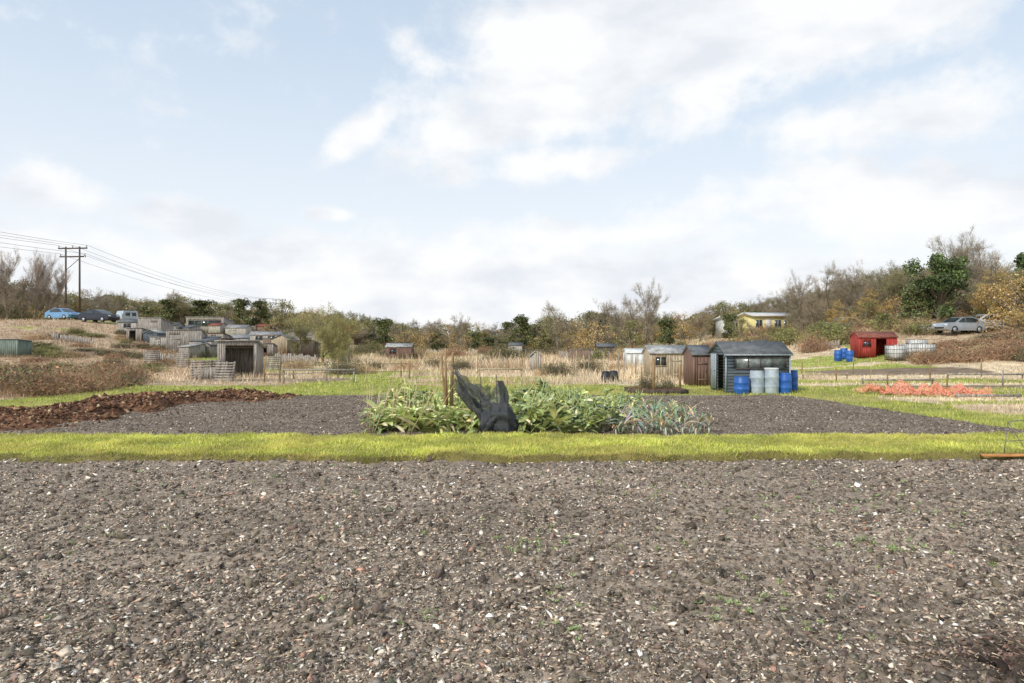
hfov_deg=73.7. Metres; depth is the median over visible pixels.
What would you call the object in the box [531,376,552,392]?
brassica plant
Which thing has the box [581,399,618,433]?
brassica plant
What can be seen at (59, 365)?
bramble bush
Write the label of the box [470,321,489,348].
bare tree
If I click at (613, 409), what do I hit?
brassica plant
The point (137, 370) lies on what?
bramble bush
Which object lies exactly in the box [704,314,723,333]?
evergreen tree
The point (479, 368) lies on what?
timber rail
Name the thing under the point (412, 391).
brassica plant
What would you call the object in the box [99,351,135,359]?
bramble bush
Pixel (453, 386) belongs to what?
wooden stake
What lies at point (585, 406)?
brassica plant
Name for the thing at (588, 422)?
brassica plant
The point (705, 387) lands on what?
grass
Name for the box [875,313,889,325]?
evergreen tree
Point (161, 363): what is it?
shrub
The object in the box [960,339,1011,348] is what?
bramble bush
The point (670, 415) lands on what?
leek
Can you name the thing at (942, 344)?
bramble bush
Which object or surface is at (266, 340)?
tool shed
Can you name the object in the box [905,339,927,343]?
water tank
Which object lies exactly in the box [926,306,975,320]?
bramble bush
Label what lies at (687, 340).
bramble bush
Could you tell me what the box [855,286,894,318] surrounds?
bare tree
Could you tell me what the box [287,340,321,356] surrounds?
tool shed
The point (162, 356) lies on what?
board fence
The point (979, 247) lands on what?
bare tree
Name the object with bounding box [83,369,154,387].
shrub
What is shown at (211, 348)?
tool shed
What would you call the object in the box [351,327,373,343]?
bare tree
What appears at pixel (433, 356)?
bramble bush
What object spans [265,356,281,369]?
wooden pallet
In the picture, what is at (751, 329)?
bare tree
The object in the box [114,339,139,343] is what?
shrub
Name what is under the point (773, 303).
bare tree
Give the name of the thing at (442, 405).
bamboo cane
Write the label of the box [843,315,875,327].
bramble bush
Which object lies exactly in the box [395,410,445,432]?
chard plant
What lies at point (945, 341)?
bramble bush
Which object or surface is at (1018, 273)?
bare tree
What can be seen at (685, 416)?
leek
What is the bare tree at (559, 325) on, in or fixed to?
on the ground at (942, 370)
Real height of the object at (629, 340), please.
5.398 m
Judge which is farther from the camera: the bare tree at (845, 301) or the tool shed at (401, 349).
the bare tree at (845, 301)
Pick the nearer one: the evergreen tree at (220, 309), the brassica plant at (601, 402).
the brassica plant at (601, 402)
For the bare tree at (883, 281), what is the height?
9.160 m
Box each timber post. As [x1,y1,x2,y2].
[279,358,280,382]
[652,359,654,389]
[679,365,680,387]
[929,362,930,378]
[1002,370,1003,386]
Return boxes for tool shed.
[0,339,31,356]
[118,319,137,332]
[126,328,147,341]
[137,317,174,331]
[143,330,165,342]
[148,336,165,347]
[165,329,207,351]
[173,322,184,328]
[177,343,205,357]
[179,325,199,328]
[186,317,232,331]
[189,336,221,351]
[202,342,216,356]
[206,333,232,338]
[208,323,226,332]
[225,325,251,334]
[230,335,250,339]
[248,331,285,342]
[255,324,278,330]
[262,338,271,342]
[262,343,276,355]
[271,335,295,353]
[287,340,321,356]
[288,329,315,339]
[298,335,317,340]
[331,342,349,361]
[354,334,375,345]
[385,343,414,358]
[508,342,522,350]
[528,351,540,370]
[568,349,590,361]
[595,343,616,355]
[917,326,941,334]
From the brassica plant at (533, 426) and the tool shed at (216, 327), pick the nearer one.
the brassica plant at (533, 426)
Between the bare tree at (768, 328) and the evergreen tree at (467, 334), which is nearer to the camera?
the bare tree at (768, 328)
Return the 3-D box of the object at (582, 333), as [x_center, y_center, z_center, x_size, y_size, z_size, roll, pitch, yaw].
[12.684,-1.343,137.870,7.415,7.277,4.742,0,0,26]
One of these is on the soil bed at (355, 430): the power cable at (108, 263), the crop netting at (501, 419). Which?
the crop netting at (501, 419)
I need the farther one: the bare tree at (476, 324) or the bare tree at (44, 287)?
the bare tree at (476, 324)
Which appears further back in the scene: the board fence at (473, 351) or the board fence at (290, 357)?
the board fence at (473, 351)
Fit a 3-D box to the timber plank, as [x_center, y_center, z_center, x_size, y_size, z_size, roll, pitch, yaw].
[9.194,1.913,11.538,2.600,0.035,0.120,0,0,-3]
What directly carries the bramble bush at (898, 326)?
on the ground at (942, 370)
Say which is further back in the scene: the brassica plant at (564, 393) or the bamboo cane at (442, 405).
the brassica plant at (564, 393)
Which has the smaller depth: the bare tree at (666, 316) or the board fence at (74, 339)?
the board fence at (74, 339)
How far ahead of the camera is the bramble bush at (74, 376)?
27.26 m
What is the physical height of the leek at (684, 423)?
0.621 m
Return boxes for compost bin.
[601,371,610,381]
[610,370,618,381]
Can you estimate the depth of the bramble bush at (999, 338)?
54.02 m
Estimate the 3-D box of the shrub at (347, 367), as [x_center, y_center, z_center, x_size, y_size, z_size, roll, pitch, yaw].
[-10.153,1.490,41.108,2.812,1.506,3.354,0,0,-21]
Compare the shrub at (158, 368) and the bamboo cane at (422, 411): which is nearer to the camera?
the bamboo cane at (422, 411)
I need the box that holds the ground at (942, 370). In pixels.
[0,320,1023,428]
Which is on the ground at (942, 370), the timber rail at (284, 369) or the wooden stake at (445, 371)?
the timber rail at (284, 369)
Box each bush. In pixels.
[0,354,42,357]
[0,359,41,369]
[0,360,46,368]
[0,366,76,395]
[0,371,78,395]
[0,373,86,397]
[2,370,89,395]
[10,355,64,361]
[19,360,69,372]
[21,332,58,339]
[29,366,116,391]
[33,360,85,372]
[37,369,105,387]
[44,348,87,357]
[50,350,97,357]
[51,364,95,373]
[51,373,136,392]
[57,364,151,388]
[61,371,127,390]
[67,343,94,346]
[74,367,144,383]
[76,363,127,372]
[84,356,131,371]
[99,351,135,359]
[103,366,169,380]
[106,335,133,339]
[106,360,157,383]
[107,362,153,375]
[132,364,160,377]
[142,345,165,351]
[142,358,175,363]
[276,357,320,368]
[346,361,370,373]
[357,360,380,373]
[383,357,424,370]
[413,344,436,358]
[421,352,447,359]
[438,344,470,357]
[470,345,492,354]
[493,359,516,367]
[532,366,557,376]
[601,345,630,361]
[603,359,630,369]
[673,338,693,343]
[695,339,713,347]
[728,331,772,340]
[751,321,779,333]
[789,331,836,352]
[825,317,859,326]
[842,322,878,342]
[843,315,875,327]
[848,319,874,328]
[862,310,901,325]
[870,317,932,330]
[890,346,958,364]
[899,316,942,322]
[900,316,941,328]
[912,349,966,361]
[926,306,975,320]
[929,341,961,349]
[931,337,975,346]
[931,340,972,351]
[943,348,1004,362]
[946,347,992,358]
[954,345,986,353]
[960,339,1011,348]
[962,337,1006,347]
[965,342,1023,359]
[967,339,1001,346]
[971,335,1015,341]
[972,334,1023,341]
[973,340,1022,359]
[980,325,1023,338]
[981,337,1023,349]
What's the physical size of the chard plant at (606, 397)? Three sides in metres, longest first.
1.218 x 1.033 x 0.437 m
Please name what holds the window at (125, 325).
in the tool shed at (123, 324)
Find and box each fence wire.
[327,363,408,364]
[327,371,402,372]
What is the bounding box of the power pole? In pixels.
[58,245,87,319]
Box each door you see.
[150,323,156,329]
[170,335,179,351]
[229,328,234,334]
[672,355,680,377]
[698,357,707,384]
[711,353,715,388]
[765,319,770,326]
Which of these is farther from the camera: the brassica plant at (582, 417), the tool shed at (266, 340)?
the tool shed at (266, 340)
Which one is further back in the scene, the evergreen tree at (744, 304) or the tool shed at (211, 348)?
the evergreen tree at (744, 304)
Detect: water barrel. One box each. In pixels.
[733,376,749,393]
[749,369,764,393]
[764,368,778,393]
[779,373,791,393]
[791,370,797,390]
[834,350,841,360]
[840,348,847,358]
[846,350,853,361]
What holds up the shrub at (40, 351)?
on the ground at (942, 370)
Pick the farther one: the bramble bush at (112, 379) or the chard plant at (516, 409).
the bramble bush at (112, 379)
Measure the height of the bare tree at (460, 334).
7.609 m
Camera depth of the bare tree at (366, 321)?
149.73 m
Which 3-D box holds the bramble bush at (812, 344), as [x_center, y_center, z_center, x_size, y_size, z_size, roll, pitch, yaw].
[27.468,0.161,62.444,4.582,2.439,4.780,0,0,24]
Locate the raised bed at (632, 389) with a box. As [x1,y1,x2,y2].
[624,386,688,393]
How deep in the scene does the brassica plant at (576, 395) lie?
16.42 m
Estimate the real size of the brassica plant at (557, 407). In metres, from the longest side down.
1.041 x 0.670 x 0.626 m
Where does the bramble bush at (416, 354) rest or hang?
on the ground at (942, 370)
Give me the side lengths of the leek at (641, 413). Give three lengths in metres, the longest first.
0.783 x 0.522 x 0.477 m
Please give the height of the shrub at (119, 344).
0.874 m
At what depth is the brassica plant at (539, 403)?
14.61 m
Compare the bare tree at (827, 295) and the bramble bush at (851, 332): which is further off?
the bare tree at (827, 295)
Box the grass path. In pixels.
[0,433,1023,463]
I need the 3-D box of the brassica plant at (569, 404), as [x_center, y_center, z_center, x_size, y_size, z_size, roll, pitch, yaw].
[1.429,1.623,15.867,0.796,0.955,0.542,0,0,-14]
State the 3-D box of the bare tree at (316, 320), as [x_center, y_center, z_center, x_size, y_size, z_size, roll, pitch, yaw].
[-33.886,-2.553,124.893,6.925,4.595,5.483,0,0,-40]
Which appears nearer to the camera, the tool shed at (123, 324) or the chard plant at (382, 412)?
the chard plant at (382, 412)
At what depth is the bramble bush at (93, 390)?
27.38 m
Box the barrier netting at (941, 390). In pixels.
[854,379,994,397]
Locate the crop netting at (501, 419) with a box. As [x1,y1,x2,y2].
[451,364,522,433]
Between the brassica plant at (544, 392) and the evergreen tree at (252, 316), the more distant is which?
the evergreen tree at (252, 316)
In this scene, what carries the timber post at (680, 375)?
on the ground at (942, 370)
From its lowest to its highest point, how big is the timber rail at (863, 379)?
0.320 m
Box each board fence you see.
[51,332,93,344]
[145,352,173,359]
[195,367,214,378]
[275,353,317,365]
[427,349,477,356]
[559,350,608,358]
[806,340,839,352]
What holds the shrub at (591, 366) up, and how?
on the ground at (942, 370)
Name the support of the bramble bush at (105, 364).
on the ground at (942, 370)
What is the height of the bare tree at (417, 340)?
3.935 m
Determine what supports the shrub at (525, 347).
on the ground at (942, 370)
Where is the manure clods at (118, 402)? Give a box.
[0,387,302,431]
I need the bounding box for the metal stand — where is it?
[1003,420,1023,453]
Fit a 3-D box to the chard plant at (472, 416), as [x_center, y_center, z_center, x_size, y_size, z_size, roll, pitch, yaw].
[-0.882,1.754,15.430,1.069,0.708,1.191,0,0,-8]
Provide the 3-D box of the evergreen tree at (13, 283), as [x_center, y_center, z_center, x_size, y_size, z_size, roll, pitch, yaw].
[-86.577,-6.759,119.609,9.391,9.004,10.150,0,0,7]
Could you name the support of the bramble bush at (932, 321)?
on the ground at (942, 370)
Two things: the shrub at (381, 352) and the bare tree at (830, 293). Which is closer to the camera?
the shrub at (381, 352)
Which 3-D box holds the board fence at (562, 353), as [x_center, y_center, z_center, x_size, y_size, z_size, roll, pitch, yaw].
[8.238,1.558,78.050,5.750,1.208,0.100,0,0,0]
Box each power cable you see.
[0,237,256,298]
[0,242,268,302]
[3,232,270,298]
[3,235,263,298]
[4,247,270,302]
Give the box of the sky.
[0,0,1023,335]
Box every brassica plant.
[366,398,388,429]
[368,412,393,432]
[402,397,414,409]
[405,385,420,399]
[412,384,432,406]
[422,385,444,417]
[452,397,466,416]
[456,406,487,430]
[511,384,531,403]
[512,387,554,433]
[515,379,525,390]
[517,393,544,425]
[524,390,543,401]
[525,399,547,432]
[526,393,562,429]
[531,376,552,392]
[533,380,551,395]
[542,396,576,424]
[545,404,569,430]
[548,382,566,399]
[551,383,571,408]
[556,388,576,420]
[563,391,584,423]
[564,385,591,413]
[564,410,589,431]
[568,389,594,421]
[573,393,599,424]
[574,410,603,432]
[577,405,594,424]
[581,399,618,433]
[595,383,614,399]
[597,392,608,404]
[603,410,632,433]
[604,396,624,424]
[605,391,622,410]
[614,389,628,401]
[618,408,639,422]
[621,392,632,407]
[625,395,641,410]
[635,389,646,403]
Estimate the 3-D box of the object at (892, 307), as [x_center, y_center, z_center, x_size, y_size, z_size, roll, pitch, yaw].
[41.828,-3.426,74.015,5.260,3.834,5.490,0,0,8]
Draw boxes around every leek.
[605,421,625,434]
[609,407,637,433]
[623,412,636,429]
[630,412,644,432]
[632,412,658,433]
[633,406,650,428]
[643,411,659,430]
[643,419,657,433]
[646,416,680,435]
[652,412,668,432]
[655,415,673,433]
[658,408,677,421]
[661,406,676,424]
[665,418,679,433]
[667,408,701,433]
[671,402,688,422]
[673,405,696,427]
[677,402,700,417]
[679,419,699,432]
[683,406,701,426]
[683,414,710,432]
[684,417,704,430]
[685,410,711,434]
[696,412,713,433]
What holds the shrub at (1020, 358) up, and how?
on the ground at (942, 370)
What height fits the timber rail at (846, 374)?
0.350 m
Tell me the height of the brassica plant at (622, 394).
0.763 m
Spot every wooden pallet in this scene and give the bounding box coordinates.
[143,350,159,362]
[176,353,188,366]
[191,360,211,378]
[200,360,220,377]
[214,361,235,380]
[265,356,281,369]
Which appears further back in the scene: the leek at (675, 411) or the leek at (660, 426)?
the leek at (675, 411)
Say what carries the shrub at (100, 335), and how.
on the ground at (942, 370)
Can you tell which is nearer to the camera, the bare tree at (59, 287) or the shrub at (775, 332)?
the shrub at (775, 332)
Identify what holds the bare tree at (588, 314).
on the ground at (942, 370)
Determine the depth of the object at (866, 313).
75.95 m
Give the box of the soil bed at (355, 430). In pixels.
[1,395,1022,436]
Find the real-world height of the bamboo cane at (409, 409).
1.177 m
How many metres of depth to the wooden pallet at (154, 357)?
49.98 m
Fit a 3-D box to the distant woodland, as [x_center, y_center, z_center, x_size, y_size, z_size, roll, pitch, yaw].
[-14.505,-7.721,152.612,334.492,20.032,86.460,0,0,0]
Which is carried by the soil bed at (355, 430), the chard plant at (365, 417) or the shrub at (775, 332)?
the chard plant at (365, 417)
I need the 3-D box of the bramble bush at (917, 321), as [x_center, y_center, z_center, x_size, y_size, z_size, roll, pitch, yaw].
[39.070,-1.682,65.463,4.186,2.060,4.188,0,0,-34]
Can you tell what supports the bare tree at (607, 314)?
on the ground at (942, 370)
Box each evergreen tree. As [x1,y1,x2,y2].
[0,300,55,319]
[0,302,40,319]
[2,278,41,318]
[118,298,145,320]
[140,306,155,316]
[141,305,181,319]
[157,298,181,321]
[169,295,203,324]
[184,307,196,321]
[190,299,217,316]
[203,302,236,319]
[229,309,279,330]
[230,298,252,325]
[246,298,270,325]
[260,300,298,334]
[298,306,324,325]
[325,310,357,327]
[326,323,359,339]
[360,318,381,335]
[362,332,375,343]
[372,318,394,348]
[382,335,405,344]
[394,323,417,342]
[394,329,424,344]
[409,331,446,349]
[429,331,447,350]
[447,334,471,349]
[453,322,481,351]
[469,332,483,348]
[481,337,496,348]
[500,321,516,343]
[503,314,532,345]
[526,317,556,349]
[528,324,540,350]
[536,314,565,349]
[538,334,553,348]
[540,334,566,349]
[560,337,577,351]
[567,334,592,348]
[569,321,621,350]
[585,312,605,342]
[591,330,621,345]
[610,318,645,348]
[655,318,675,344]
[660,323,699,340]
[669,325,679,338]
[670,311,698,337]
[703,316,715,336]
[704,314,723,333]
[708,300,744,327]
[720,313,738,339]
[729,301,757,312]
[729,318,748,340]
[807,321,828,334]
[819,296,848,318]
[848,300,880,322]
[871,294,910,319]
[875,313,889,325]
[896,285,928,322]
[898,252,972,322]
[923,293,974,317]
[956,296,993,316]
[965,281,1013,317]
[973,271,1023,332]
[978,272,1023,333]
[1013,252,1023,307]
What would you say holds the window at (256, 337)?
in the tool shed at (258, 335)
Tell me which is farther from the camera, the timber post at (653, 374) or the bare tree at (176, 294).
the bare tree at (176, 294)
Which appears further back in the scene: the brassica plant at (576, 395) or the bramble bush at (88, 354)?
the bramble bush at (88, 354)
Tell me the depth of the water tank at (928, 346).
49.54 m
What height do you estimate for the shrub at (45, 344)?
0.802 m
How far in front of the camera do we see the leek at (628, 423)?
15.17 m
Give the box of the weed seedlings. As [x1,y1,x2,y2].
[2,461,997,640]
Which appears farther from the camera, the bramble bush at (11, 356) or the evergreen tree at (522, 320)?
the evergreen tree at (522, 320)
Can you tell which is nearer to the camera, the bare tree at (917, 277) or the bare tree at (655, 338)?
the bare tree at (917, 277)
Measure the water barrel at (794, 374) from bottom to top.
0.850 m
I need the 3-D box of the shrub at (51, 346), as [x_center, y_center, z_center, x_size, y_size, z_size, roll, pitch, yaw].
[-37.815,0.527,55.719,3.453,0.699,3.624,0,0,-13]
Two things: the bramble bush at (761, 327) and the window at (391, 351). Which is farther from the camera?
the bramble bush at (761, 327)
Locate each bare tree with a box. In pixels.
[0,245,21,318]
[0,290,24,316]
[0,297,21,318]
[13,246,61,318]
[23,258,62,319]
[23,295,51,319]
[43,269,72,310]
[43,289,74,319]
[59,291,85,319]
[71,289,91,319]
[81,288,124,311]
[91,293,122,320]
[107,292,134,311]
[127,296,154,316]
[160,290,195,321]
[171,298,194,321]
[218,299,233,316]
[219,309,238,324]
[245,301,256,317]
[267,307,277,321]
[284,300,355,362]
[284,315,314,354]
[285,309,299,329]
[311,314,328,331]
[314,316,324,335]
[320,311,370,360]
[336,311,364,333]
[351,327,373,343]
[358,313,376,332]
[385,316,407,342]
[403,333,424,346]
[407,319,429,345]
[416,318,446,349]
[422,323,447,349]
[441,323,460,347]
[441,337,455,349]
[448,312,473,346]
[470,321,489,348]
[478,329,493,345]
[481,322,504,349]
[490,333,508,347]
[499,323,535,343]
[499,337,524,347]
[528,337,544,349]
[534,324,553,350]
[540,300,573,351]
[559,318,586,350]
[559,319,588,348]
[562,310,607,345]
[581,298,614,342]
[603,310,619,341]
[606,300,631,347]
[610,310,640,347]
[619,294,645,344]
[630,277,668,344]
[634,324,661,344]
[635,313,656,344]
[652,310,673,326]
[685,305,715,340]
[685,315,715,337]
[704,303,731,329]
[709,305,736,314]
[741,296,772,311]
[743,324,760,336]
[764,326,782,334]
[765,293,800,312]
[766,284,810,312]
[771,303,799,313]
[781,270,818,332]
[784,313,797,329]
[786,294,829,326]
[790,293,832,334]
[793,314,811,332]
[796,260,851,324]
[804,277,851,309]
[818,260,882,317]
[822,276,878,321]
[822,299,860,327]
[837,279,881,308]
[838,320,855,330]
[845,288,900,318]
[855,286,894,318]
[858,260,915,311]
[859,265,922,295]
[881,261,921,297]
[882,266,931,313]
[894,268,932,314]
[913,267,950,302]
[925,223,991,312]
[950,291,977,314]
[951,231,1021,307]
[955,272,992,310]
[967,279,1012,314]
[968,263,1017,313]
[970,242,1009,284]
[984,265,1020,297]
[1005,267,1023,307]
[1007,308,1023,330]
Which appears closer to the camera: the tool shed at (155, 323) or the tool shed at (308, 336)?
the tool shed at (155, 323)
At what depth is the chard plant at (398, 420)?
15.34 m
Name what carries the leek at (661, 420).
on the soil bed at (355, 430)
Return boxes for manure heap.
[0,389,295,430]
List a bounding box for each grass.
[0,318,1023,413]
[0,326,1023,429]
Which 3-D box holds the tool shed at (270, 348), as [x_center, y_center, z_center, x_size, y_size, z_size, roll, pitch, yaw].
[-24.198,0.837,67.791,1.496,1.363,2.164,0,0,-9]
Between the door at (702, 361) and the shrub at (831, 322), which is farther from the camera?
the shrub at (831, 322)
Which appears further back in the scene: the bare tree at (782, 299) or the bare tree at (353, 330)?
the bare tree at (782, 299)
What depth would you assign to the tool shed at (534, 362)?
46.00 m
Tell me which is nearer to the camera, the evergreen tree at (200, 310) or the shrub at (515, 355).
the shrub at (515, 355)
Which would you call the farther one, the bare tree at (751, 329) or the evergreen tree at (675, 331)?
the evergreen tree at (675, 331)
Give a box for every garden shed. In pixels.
[214,340,265,377]
[642,345,684,379]
[681,345,709,385]
[707,341,793,391]
[849,331,898,356]
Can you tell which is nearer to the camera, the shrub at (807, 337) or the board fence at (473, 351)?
the shrub at (807, 337)
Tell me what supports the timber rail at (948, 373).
on the ground at (942, 370)
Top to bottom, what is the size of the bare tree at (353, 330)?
5.253 m
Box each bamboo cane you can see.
[367,391,367,431]
[369,386,372,430]
[372,386,380,433]
[374,383,392,432]
[409,385,409,434]
[410,389,434,433]
[430,385,453,429]
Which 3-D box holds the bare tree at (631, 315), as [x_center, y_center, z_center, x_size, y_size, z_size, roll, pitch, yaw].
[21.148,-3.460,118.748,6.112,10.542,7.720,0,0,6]
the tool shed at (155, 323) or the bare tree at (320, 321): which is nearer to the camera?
the tool shed at (155, 323)
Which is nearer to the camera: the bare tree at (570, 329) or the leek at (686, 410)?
the leek at (686, 410)
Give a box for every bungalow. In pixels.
[712,316,737,336]
[737,312,790,334]
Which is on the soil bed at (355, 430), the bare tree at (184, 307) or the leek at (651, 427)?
the leek at (651, 427)
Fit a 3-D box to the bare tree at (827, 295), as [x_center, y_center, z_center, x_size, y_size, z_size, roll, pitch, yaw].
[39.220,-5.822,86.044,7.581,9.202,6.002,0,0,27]
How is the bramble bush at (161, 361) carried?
on the ground at (942, 370)
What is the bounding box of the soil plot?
[0,458,1023,682]
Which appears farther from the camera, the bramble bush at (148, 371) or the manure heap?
the bramble bush at (148, 371)
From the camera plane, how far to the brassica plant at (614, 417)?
15.07 m
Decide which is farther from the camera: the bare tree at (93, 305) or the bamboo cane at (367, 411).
the bare tree at (93, 305)
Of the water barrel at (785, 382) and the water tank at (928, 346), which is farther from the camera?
the water tank at (928, 346)
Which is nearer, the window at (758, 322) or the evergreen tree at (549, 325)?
the window at (758, 322)
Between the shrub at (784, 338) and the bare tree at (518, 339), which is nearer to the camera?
the shrub at (784, 338)
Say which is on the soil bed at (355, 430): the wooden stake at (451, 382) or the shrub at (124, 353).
the wooden stake at (451, 382)
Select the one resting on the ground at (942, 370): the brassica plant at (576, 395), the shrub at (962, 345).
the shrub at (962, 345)
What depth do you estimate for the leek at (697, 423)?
14.47 m
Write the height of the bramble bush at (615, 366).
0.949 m
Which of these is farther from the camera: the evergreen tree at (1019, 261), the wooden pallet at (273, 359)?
the evergreen tree at (1019, 261)
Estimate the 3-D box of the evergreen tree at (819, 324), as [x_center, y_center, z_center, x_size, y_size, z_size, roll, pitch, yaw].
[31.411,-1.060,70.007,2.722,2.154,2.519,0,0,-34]
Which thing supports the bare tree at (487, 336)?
on the ground at (942, 370)
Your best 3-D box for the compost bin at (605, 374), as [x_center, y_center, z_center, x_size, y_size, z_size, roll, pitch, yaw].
[4.606,1.715,33.500,0.540,0.551,0.532,0,0,0]
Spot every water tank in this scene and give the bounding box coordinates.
[884,345,907,359]
[900,344,919,358]
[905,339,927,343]
[912,344,934,352]
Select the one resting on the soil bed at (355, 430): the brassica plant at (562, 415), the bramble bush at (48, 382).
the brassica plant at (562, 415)
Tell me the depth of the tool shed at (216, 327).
86.85 m
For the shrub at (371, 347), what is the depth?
100.55 m
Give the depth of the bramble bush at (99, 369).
32.83 m
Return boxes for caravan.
[116,311,137,319]
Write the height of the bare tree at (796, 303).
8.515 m
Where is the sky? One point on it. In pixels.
(489, 162)
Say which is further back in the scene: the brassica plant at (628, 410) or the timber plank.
the brassica plant at (628, 410)
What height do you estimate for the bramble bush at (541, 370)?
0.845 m
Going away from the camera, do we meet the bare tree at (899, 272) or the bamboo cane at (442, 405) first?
the bamboo cane at (442, 405)
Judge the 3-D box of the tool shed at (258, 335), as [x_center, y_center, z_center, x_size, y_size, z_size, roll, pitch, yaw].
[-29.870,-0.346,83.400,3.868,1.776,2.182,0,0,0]
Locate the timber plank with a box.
[980,453,1023,456]
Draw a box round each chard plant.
[358,409,396,423]
[359,398,391,417]
[361,411,417,433]
[362,403,397,422]
[370,382,408,404]
[380,396,410,407]
[385,403,421,427]
[386,403,418,429]
[388,400,401,406]
[389,408,420,429]
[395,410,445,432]
[398,406,425,430]
[407,410,444,432]
[416,402,433,416]
[417,402,456,433]
[429,409,469,431]
[430,389,459,404]
[431,409,469,425]
[433,417,463,431]
[437,405,450,413]
[444,405,469,423]
[450,405,484,428]
[464,402,509,432]
[509,383,540,404]
[512,405,538,430]
[531,400,587,433]
[581,410,609,426]
[595,393,617,401]
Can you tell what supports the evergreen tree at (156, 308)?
on the ground at (942, 370)
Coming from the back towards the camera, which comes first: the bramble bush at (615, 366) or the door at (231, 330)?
the door at (231, 330)
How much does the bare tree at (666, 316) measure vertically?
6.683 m
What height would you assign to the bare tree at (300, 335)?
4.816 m
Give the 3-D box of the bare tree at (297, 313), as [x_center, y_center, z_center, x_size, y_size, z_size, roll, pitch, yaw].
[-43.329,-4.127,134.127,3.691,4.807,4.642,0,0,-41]
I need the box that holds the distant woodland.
[24,276,1006,349]
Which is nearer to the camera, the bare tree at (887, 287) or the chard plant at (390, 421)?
the chard plant at (390, 421)
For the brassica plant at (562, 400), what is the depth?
16.63 m
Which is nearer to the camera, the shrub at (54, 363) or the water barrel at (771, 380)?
the water barrel at (771, 380)
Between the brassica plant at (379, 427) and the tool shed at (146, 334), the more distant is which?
the tool shed at (146, 334)
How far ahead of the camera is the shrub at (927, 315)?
75.68 m
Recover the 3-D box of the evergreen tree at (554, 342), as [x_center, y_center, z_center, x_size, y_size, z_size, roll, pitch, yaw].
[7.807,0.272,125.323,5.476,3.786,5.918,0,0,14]
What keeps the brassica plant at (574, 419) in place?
on the soil bed at (355, 430)
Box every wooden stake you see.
[440,357,444,393]
[444,348,446,405]
[449,353,453,406]
[452,352,453,405]
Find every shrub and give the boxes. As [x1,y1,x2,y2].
[0,362,78,396]
[0,365,46,372]
[1,363,56,374]
[31,350,84,357]
[32,340,59,346]
[32,345,68,350]
[32,346,57,351]
[32,348,55,355]
[45,331,77,338]
[46,361,87,367]
[52,362,111,373]
[57,326,90,333]
[64,347,100,351]
[73,332,96,336]
[78,333,110,336]
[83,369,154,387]
[90,347,120,355]
[95,357,133,364]
[109,329,125,333]
[109,341,134,347]
[110,349,134,355]
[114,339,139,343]
[122,352,162,358]
[132,343,149,348]
[133,362,178,371]
[140,343,160,349]
[140,362,173,366]
[324,349,364,357]
[325,357,364,374]
[351,344,375,355]
[360,343,378,352]
[364,341,384,350]
[368,360,387,369]
[372,345,385,357]
[414,344,432,353]
[423,356,443,367]
[447,357,480,369]
[473,352,497,364]
[481,343,521,361]
[499,349,528,361]
[506,342,537,352]
[513,350,530,360]
[536,362,567,374]
[538,346,562,355]
[539,360,578,376]
[568,356,606,371]
[590,347,614,359]
[629,372,663,388]
[657,377,680,389]
[674,340,690,345]
[716,335,762,340]
[751,333,772,340]
[760,323,805,345]
[760,327,794,337]
[795,331,820,343]
[798,323,848,340]
[799,319,837,335]
[800,323,853,345]
[807,319,843,331]
[862,311,918,332]
[882,320,943,334]
[903,350,951,362]
[923,306,952,322]
[935,341,980,347]
[946,348,979,359]
[963,331,1010,339]
[997,334,1023,341]
[1004,349,1023,362]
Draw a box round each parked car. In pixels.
[45,308,79,319]
[78,309,119,321]
[932,317,986,332]
[972,314,1009,329]
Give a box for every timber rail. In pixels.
[282,368,354,382]
[478,367,522,376]
[802,373,848,378]
[861,378,934,383]
[947,372,1023,378]
[955,393,1021,398]
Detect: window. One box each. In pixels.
[123,323,130,327]
[188,320,220,325]
[255,336,262,339]
[389,349,395,353]
[655,357,666,365]
[735,356,786,368]
[756,320,762,327]
[774,320,780,327]
[863,341,870,346]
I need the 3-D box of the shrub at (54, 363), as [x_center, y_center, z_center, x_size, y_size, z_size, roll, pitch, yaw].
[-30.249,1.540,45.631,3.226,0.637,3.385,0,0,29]
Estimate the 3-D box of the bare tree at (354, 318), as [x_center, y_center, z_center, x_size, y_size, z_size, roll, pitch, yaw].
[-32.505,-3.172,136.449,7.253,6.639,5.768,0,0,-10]

